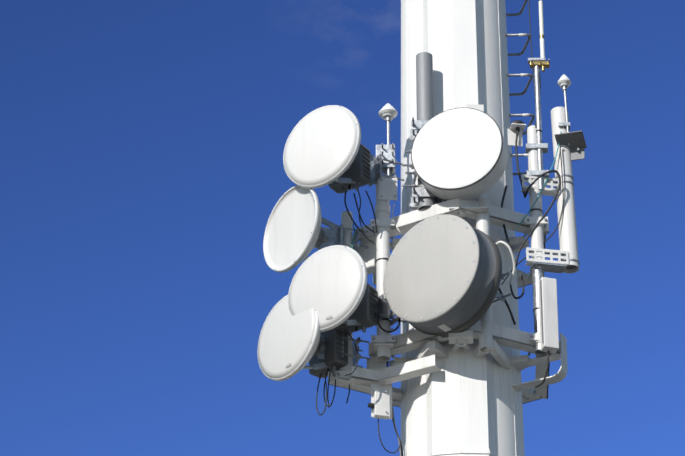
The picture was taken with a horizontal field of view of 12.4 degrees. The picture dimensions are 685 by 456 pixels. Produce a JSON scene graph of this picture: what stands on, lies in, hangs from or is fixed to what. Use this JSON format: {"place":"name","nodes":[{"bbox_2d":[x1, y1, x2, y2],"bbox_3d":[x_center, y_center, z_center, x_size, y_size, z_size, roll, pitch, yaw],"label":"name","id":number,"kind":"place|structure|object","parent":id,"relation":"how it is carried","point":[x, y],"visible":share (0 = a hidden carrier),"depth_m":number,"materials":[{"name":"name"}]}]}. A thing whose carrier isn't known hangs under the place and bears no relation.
{"place":"outdoors","nodes":[
{"label":"outdoors","id":0,"kind":"place"},
{"bbox_2d":[0,0,684,455],"label":"sky","id":1,"kind":"structure","parent":0,"point":[143,175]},
{"bbox_2d":[401,0,524,455],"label":"mast","id":2,"kind":"object","parent":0,"point":[462,402],"visible":0.42,"depth_m":21.13,"materials":[{"name":"metal"}]},
{"bbox_2d":[410,117,441,209],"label":"stub clamps","id":3,"kind":"object","parent":2,"relation":"attached to","point":[416,125],"visible":0.38,"depth_m":21.02,"materials":[{"name":"white metal"}]},
{"bbox_2d":[416,52,434,209],"bbox_3d":[0.557,-0.645,21.228,0.114,1.211,0.114,-1,-30,2],"label":"stub pipe","id":4,"kind":"object","parent":3,"relation":"attached to","point":[424,83],"visible":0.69,"depth_m":21.33,"materials":[{"name":"grey metal"}]},
{"bbox_2d":[402,107,507,199],"bbox_3d":[0.738,-0.441,20.985,0.756,0.626,0.348,-9,-31,15],"label":"dish","id":5,"kind":"object","parent":4,"relation":"attached to","point":[461,153],"visible":1,"depth_m":20.81,"materials":[{"name":"white paint"}]},
{"bbox_2d":[316,0,563,455],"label":"cables","id":6,"kind":"object","parent":2,"relation":"attached to","point":[515,264],"visible":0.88,"depth_m":20.90,"materials":[{"name":"rubber"}]},
{"bbox_2d":[328,197,560,407],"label":"ring brackets","id":7,"kind":"object","parent":2,"relation":"attached to","point":[487,333],"visible":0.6,"depth_m":20.59,"materials":[{"name":"white metal"}]},
{"bbox_2d":[368,383,391,419],"bbox_3d":[0.250,1.085,20.459,0.166,0.310,0.075,8,-31,-13],"label":"junction box","id":8,"kind":"object","parent":7,"relation":"attached to","point":[380,405],"visible":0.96,"depth_m":20.43,"materials":[{"name":"white paint"}]},
{"bbox_2d":[339,176,546,370],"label":"mounting poles","id":9,"kind":"object","parent":7,"relation":"attached to","point":[382,259],"visible":0.35,"depth_m":20.77,"materials":[{"name":"white metal"}]},
{"bbox_2d":[257,295,368,380],"bbox_3d":[-0.205,0.794,20.643,0.598,0.606,0.627,-21,-36,32],"label":"dish","id":10,"kind":"object","parent":9,"relation":"attached to","point":[289,345],"visible":0.94,"depth_m":20.50,"materials":[{"name":"white paint"}]},
{"bbox_2d":[263,185,367,272],"bbox_3d":[-0.128,0.081,21.065,0.570,0.606,0.606,20,-36,-31],"label":"dish","id":11,"kind":"object","parent":9,"relation":"attached to","point":[295,233],"visible":0.92,"depth_m":20.96,"materials":[{"name":"white paint"}]},
{"bbox_2d":[283,105,403,193],"bbox_3d":[0.015,-0.414,21.157,0.606,0.606,0.695,-17,-34,27],"label":"dish","id":12,"kind":"object","parent":9,"relation":"attached to","point":[323,146],"visible":0.96,"depth_m":20.93,"materials":[{"name":"white paint"}]},
{"bbox_2d":[288,245,405,334],"bbox_3d":[0.027,0.513,20.612,0.604,0.606,0.674,-14,-33,23],"label":"dish","id":13,"kind":"object","parent":9,"relation":"attached to","point":[331,286],"visible":0.83,"depth_m":20.40,"materials":[{"name":"white paint"}]},
{"bbox_2d":[375,103,397,215],"bbox_3d":[0.295,-0.473,21.261,0.158,0.860,0.142,-1,-30,2],"label":"gps antenna","id":14,"kind":"object","parent":9,"relation":"attached to","point":[388,113],"visible":0.88,"depth_m":21.21,"materials":[{"name":"white paint"}]},
{"bbox_2d":[383,214,510,337],"bbox_3d":[0.720,0.359,20.543,0.767,0.766,0.534,-20,-36,31],"label":"dish","id":15,"kind":"object","parent":7,"relation":"attached to","point":[444,275],"visible":1,"depth_m":20.30,"materials":[{"name":"white plastic"}]},
{"bbox_2d":[512,333,567,391],"bbox_3d":[1.281,0.878,20.619,0.368,0.309,0.090,-15,-33,24],"label":"curved arm","id":16,"kind":"object","parent":7,"relation":"attached to","point":[559,375],"visible":0.98,"depth_m":20.56},
{"bbox_2d":[507,0,586,352],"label":"cluster","id":17,"kind":"object","parent":7,"relation":"attached to","point":[573,145],"visible":0.98,"depth_m":21.11,"materials":[{"name":"white paint"}]},
{"bbox_2d":[505,0,534,174],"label":"ladder rungs","id":18,"kind":"object","parent":2,"relation":"attached to","point":[521,75],"visible":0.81,"depth_m":22.04,"materials":[{"name":"white paint"}]}
]}

